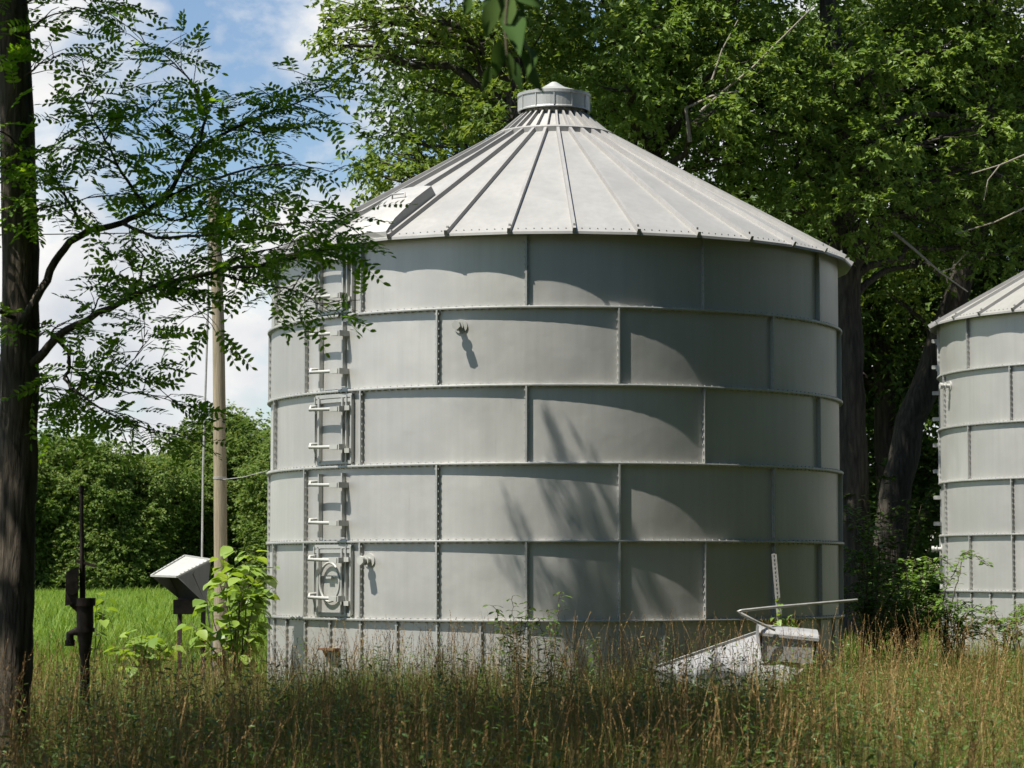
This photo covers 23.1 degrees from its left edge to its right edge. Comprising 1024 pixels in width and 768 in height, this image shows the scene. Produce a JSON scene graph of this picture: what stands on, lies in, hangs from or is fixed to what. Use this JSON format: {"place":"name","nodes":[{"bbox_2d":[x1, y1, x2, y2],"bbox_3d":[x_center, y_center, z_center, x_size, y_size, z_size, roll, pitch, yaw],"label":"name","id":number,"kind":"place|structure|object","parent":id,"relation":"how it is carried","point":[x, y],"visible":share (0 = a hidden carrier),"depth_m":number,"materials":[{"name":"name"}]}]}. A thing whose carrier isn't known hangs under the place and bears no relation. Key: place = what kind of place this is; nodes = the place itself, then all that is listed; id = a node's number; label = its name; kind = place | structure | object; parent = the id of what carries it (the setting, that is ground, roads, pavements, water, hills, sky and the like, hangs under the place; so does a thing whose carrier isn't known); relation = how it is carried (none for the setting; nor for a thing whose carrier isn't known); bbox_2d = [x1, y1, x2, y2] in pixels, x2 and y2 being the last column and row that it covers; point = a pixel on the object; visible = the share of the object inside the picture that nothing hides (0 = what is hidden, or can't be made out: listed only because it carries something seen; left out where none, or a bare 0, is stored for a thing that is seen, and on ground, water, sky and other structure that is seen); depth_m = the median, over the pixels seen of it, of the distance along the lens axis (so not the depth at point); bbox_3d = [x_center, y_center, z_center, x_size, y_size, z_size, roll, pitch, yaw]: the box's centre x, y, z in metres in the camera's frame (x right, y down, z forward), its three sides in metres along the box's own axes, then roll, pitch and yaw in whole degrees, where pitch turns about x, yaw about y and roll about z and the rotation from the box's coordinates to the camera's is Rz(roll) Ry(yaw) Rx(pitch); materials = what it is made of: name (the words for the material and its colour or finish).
{"place":"outdoors","nodes":[
{"label":"outdoors","id":0,"kind":"place"},
{"bbox_2d":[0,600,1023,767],"bbox_3d":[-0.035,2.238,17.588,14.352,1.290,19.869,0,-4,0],"label":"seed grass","id":1,"kind":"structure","parent":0,"point":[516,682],"depth_m":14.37,"materials":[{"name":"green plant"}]},
{"bbox_2d":[0,623,1023,767],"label":"meadow grass","id":2,"kind":"structure","parent":0,"point":[547,747],"depth_m":17.27,"materials":[{"name":"green plant"}]},
{"bbox_2d":[0,0,1023,566],"label":"sky","id":3,"kind":"structure","parent":0,"point":[247,36],"materials":[{"name":"blue"}]},
{"label":"ground","id":4,"kind":"structure","parent":0,"visible":0},
{"bbox_2d":[65,486,95,743],"bbox_3d":[-3.169,1.847,18.415,0.278,2.190,0.260,0,-4,0],"label":"hand pump","id":5,"kind":"object","parent":4,"relation":"on","point":[82,606],"visible":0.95,"depth_m":18.38,"materials":[{"name":"metal"}]},
{"bbox_2d":[91,592,119,665],"bbox_3d":[-5.910,3.602,35.878,0.496,1.228,0.416,-1,-4,18],"label":"sapling","id":6,"kind":"object","parent":4,"relation":"on","point":[105,622],"visible":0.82,"depth_m":35.86,"materials":[{"name":"green plant"}]},
{"bbox_2d":[103,629,185,694],"bbox_3d":[-3.795,3.010,25.798,0.731,0.954,0.968,2,-5,-24],"label":"sapling","id":7,"kind":"object","parent":4,"relation":"on","point":[153,642],"visible":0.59,"depth_m":25.65,"materials":[{"name":"green plant"}]},
{"bbox_2d":[150,555,210,685],"bbox_3d":[-3.902,2.878,29.444,0.549,1.734,0.693,-3,-5,37],"label":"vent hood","id":8,"kind":"object","parent":4,"relation":"on","point":[184,579],"visible":0.85,"depth_m":29.45,"materials":[{"name":"silver metal"}]},
{"bbox_2d":[201,183,212,678],"bbox_3d":[-3.664,0.641,30.183,0.166,6.308,0.327,0,-4,0],"label":"cable","id":9,"kind":"object","parent":4,"relation":"on","point":[203,456],"visible":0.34,"depth_m":30.20,"materials":[{"name":"metal"}]},
{"bbox_2d":[0,0,417,766],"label":"locust tree","id":10,"kind":"object","parent":4,"relation":"on","point":[22,356],"visible":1,"depth_m":15.87,"materials":[{"name":"green plant"}]},
{"bbox_2d":[210,192,227,685],"bbox_3d":[-3.606,0.773,30.625,0.281,6.308,0.172,0,-4,0],"label":"utility pole","id":11,"kind":"object","parent":4,"relation":"on","point":[220,495],"visible":0.58,"depth_m":30.56,"materials":[{"name":"brown wood"}]},
{"bbox_2d":[43,232,199,234],"bbox_3d":[-12.783,-1.815,28.969,18.552,0.377,0.013,1,-4,-11],"label":"overhead wire","id":12,"kind":"object","parent":11,"relation":"attached to","point":[120,233],"visible":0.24,"depth_m":30.52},
{"bbox_2d":[223,471,266,479],"bbox_3d":[-3.237,1.102,30.099,0.011,0.084,1.206,3,-5,-34],"label":"stay wire","id":13,"kind":"object","parent":11,"relation":"attached to","point":[245,476],"visible":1,"depth_m":30.05,"materials":[{"name":"metal"}]},
{"bbox_2d":[174,546,279,692],"bbox_3d":[-3.068,2.666,27.091,1.149,1.828,1.006,0,-4,0],"label":"sapling","id":14,"kind":"object","parent":4,"relation":"on","point":[244,599],"visible":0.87,"depth_m":26.95,"materials":[{"name":"green plant"}]},
{"bbox_2d":[300,0,613,208],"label":"maple tree","id":15,"kind":"object","parent":4,"relation":"on","point":[502,93],"visible":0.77,"depth_m":38.28,"materials":[{"name":"green plant"}]},
{"bbox_2d":[463,0,545,93],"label":"shade tree","id":16,"kind":"object","parent":4,"relation":"on","point":[510,16],"visible":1,"depth_m":7.05,"materials":[{"name":"green plant"}]},
{"bbox_2d":[483,595,535,690],"bbox_3d":[-0.001,2.768,25.003,0.520,1.313,0.492,-1,-4,9],"label":"seedling","id":17,"kind":"object","parent":4,"relation":"on","point":[513,628],"visible":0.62,"depth_m":25.01,"materials":[{"name":"green plant"}]},
{"bbox_2d":[0,628,1023,767],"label":"meadow weeds","id":18,"kind":"object","parent":4,"relation":"on","point":[467,764],"visible":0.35,"depth_m":15.88,"materials":[{"name":"green plant"}]},
{"bbox_2d":[32,624,1023,692],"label":"grass around bins","id":19,"kind":"object","parent":4,"relation":"on","point":[69,656],"depth_m":33.53,"materials":[{"name":"green plant"}]},
{"bbox_2d":[334,0,761,205],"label":"maple tree","id":20,"kind":"object","parent":4,"relation":"on","point":[434,96],"visible":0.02,"depth_m":46.49,"materials":[{"name":"green plant"}]},
{"bbox_2d":[531,592,571,685],"bbox_3d":[0.392,2.756,25.071,0.446,1.346,0.516,0,-4,0],"label":"seedling","id":21,"kind":"object","parent":4,"relation":"on","point":[537,623],"visible":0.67,"depth_m":25.06,"materials":[{"name":"green plant"}]},
{"bbox_2d":[259,82,853,704],"bbox_3d":[0.500,0.093,29.471,7.014,7.395,7.014,0,-4,1],"label":"grain bin","id":22,"kind":"object","parent":4,"relation":"on","point":[591,366],"visible":0.84,"depth_m":26.54,"materials":[{"name":"silver metal"}]},
{"bbox_2d":[313,545,353,656],"bbox_3d":[-1.956,2.342,26.999,0.108,1.210,0.642,4,-6,-43],"label":"access door","id":23,"kind":"structure","parent":22,"relation":"in","point":[329,576],"depth_m":27.01,"materials":[{"name":"silver metal"}]},
{"bbox_2d":[314,393,353,464],"bbox_3d":[-1.947,0.492,27.142,0.081,0.760,0.641,4,-6,-43],"label":"access door","id":24,"kind":"structure","parent":22,"relation":"in","point":[331,420],"depth_m":27.14,"materials":[{"name":"silver metal"}]},
{"bbox_2d":[314,249,354,315],"bbox_3d":[-1.947,-1.119,27.259,0.081,0.710,0.641,4,-6,-43],"label":"access door","id":25,"kind":"structure","parent":22,"relation":"in","point":[332,279],"depth_m":27.25,"materials":[{"name":"silver metal"}]},
{"bbox_2d":[472,0,831,206],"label":"maple tree","id":26,"kind":"object","parent":4,"relation":"on","point":[650,75],"visible":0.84,"depth_m":38.65,"materials":[{"name":"green plant"}]},
{"bbox_2d":[654,599,857,698],"bbox_3d":[2.591,2.803,25.172,2.216,1.265,0.877,2,-5,-29],"label":"hopper","id":27,"kind":"object","parent":4,"relation":"on","point":[807,633],"visible":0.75,"depth_m":25.13,"materials":[{"name":"metal"}]},
{"bbox_2d":[770,598,798,627],"bbox_3d":[2.810,2.835,25.699,0.315,1.282,0.206,0,-4,0],"label":"seedling","id":28,"kind":"object","parent":27,"relation":"in","point":[779,623],"visible":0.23,"depth_m":25.73,"materials":[{"name":"green plant"}]},
{"bbox_2d":[771,553,781,620],"bbox_3d":[2.773,2.614,25.778,0.182,1.730,0.018,0,-4,0],"label":"perforated post","id":29,"kind":"object","parent":4,"relation":"on","point":[775,582],"visible":0.45,"depth_m":25.81,"materials":[{"name":"metal"}]},
{"bbox_2d":[703,0,1023,654],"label":"maple tree","id":30,"kind":"object","parent":4,"relation":"on","point":[837,158],"visible":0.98,"depth_m":39.94,"materials":[{"name":"green plant"}]},
{"bbox_2d":[705,0,1023,611],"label":"maple tree","id":31,"kind":"object","parent":4,"relation":"on","point":[886,380],"visible":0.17,"depth_m":46.20,"materials":[{"name":"green plant"}]},
{"bbox_2d":[843,503,922,673],"bbox_3d":[4.484,2.691,31.480,1.438,2.416,1.129,0,-4,0],"label":"shrub","id":32,"kind":"object","parent":4,"relation":"on","point":[869,610],"visible":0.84,"depth_m":31.43,"materials":[{"name":"green plant"}]},
{"bbox_2d":[843,474,941,647],"bbox_3d":[6.113,2.970,39.872,2.454,3.077,1.175,0,-4,0],"label":"shrub","id":33,"kind":"object","parent":4,"relation":"on","point":[912,535],"visible":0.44,"depth_m":39.77,"materials":[{"name":"green plant"}]},
{"bbox_2d":[849,554,965,666],"bbox_3d":[5.115,3.090,32.443,1.544,1.761,1.071,0,-4,0],"label":"shrub","id":34,"kind":"object","parent":4,"relation":"on","point":[910,588],"visible":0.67,"depth_m":32.38,"materials":[{"name":"green plant"}]},
{"bbox_2d":[854,0,1023,642],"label":"maple tree","id":35,"kind":"object","parent":4,"relation":"on","point":[915,408],"visible":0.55,"depth_m":42.88,"materials":[{"name":"green plant"}]},
{"bbox_2d":[897,549,1012,668],"bbox_3d":[5.813,3.102,33.070,1.650,1.829,1.077,0,-4,0],"label":"shrub","id":36,"kind":"object","parent":4,"relation":"on","point":[948,619],"visible":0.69,"depth_m":32.94,"materials":[{"name":"green plant"}]},
{"bbox_2d":[928,271,1023,655],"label":"grain bin","id":37,"kind":"object","parent":4,"relation":"on","point":[979,342],"visible":0.86,"depth_m":36.81,"materials":[{"name":"silver metal"}]},
{"bbox_2d":[954,602,1023,660],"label":"shrub","id":38,"kind":"object","parent":4,"relation":"on","point":[1006,627],"visible":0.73,"depth_m":32.74,"materials":[{"name":"green plant"}]},
{"label":"field","id":39,"kind":"structure","parent":0,"visible":0},
{"bbox_2d":[35,507,62,590],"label":"field edge tree","id":40,"kind":"object","parent":39,"relation":"on","point":[44,582],"visible":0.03,"depth_m":139.84,"materials":[{"name":"green plant"}]},
{"bbox_2d":[35,453,63,562],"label":"field edge tree","id":41,"kind":"object","parent":39,"relation":"on","point":[38,539],"visible":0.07,"depth_m":139.84,"materials":[{"name":"green plant"}]},
{"bbox_2d":[35,429,160,590],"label":"field edge tree","id":42,"kind":"object","parent":39,"relation":"on","point":[110,445],"visible":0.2,"depth_m":140.54,"materials":[{"name":"green plant"}]},
{"bbox_2d":[35,439,161,591],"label":"field edge tree","id":43,"kind":"object","parent":39,"relation":"on","point":[61,568],"visible":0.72,"depth_m":139.36,"materials":[{"name":"green plant"}]},
{"bbox_2d":[57,449,228,590],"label":"field edge tree","id":44,"kind":"object","parent":39,"relation":"on","point":[162,494],"visible":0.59,"depth_m":141.82,"materials":[{"name":"green plant"}]},
{"bbox_2d":[33,583,267,663],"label":"field crop","id":45,"kind":"object","parent":39,"relation":"on","point":[141,610],"visible":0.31,"depth_m":61.39,"materials":[{"name":"green plant"}]},
{"bbox_2d":[137,437,200,458],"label":"field edge tree","id":46,"kind":"object","parent":39,"relation":"on","point":[166,452],"depth_m":152.52,"materials":[{"name":"green plant"}]},
{"bbox_2d":[135,452,228,590],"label":"field edge tree","id":47,"kind":"object","parent":39,"relation":"on","point":[189,462],"visible":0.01,"depth_m":146.41,"materials":[{"name":"green plant"}]},
{"bbox_2d":[120,453,249,587],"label":"field edge tree","id":48,"kind":"object","parent":39,"relation":"on","point":[206,544],"visible":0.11,"depth_m":145.55,"materials":[{"name":"green plant"}]},
{"bbox_2d":[149,399,270,590],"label":"field edge tree","id":49,"kind":"object","parent":39,"relation":"on","point":[197,447],"visible":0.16,"depth_m":149.06,"materials":[{"name":"green plant"}]},
{"bbox_2d":[204,431,268,588],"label":"field edge tree","id":50,"kind":"object","parent":39,"relation":"on","point":[252,452],"visible":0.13,"depth_m":146.51,"materials":[{"name":"green plant"}]},
{"bbox_2d":[227,447,270,586],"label":"field edge tree","id":51,"kind":"object","parent":39,"relation":"on","point":[257,485],"visible":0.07,"depth_m":140.34,"materials":[{"name":"green plant"}]},
{"bbox_2d":[228,419,270,557],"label":"field edge tree","id":52,"kind":"object","parent":39,"relation":"on","point":[267,447],"visible":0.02,"depth_m":140.07,"materials":[{"name":"green plant"}]},
{"bbox_2d":[577,0,957,491],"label":"maple tree","id":53,"kind":"object","parent":39,"relation":"on","point":[763,99],"visible":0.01,"depth_m":47.86,"materials":[{"name":"green plant"}]},
{"bbox_2d":[678,158,939,594],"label":"field edge tree","id":54,"kind":"object","parent":39,"relation":"on","point":[926,540],"visible":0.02,"depth_m":59.72,"materials":[{"name":"green plant"}]},
{"bbox_2d":[860,224,1018,631],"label":"field edge tree","id":55,"kind":"object","parent":39,"relation":"on","point":[935,586],"visible":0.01,"depth_m":61.80,"materials":[{"name":"green plant"}]},
{"bbox_2d":[862,23,1023,547],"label":"maple tree","id":56,"kind":"object","parent":39,"relation":"on","point":[869,401],"visible":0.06,"depth_m":47.57,"materials":[{"name":"green plant"}]}
]}

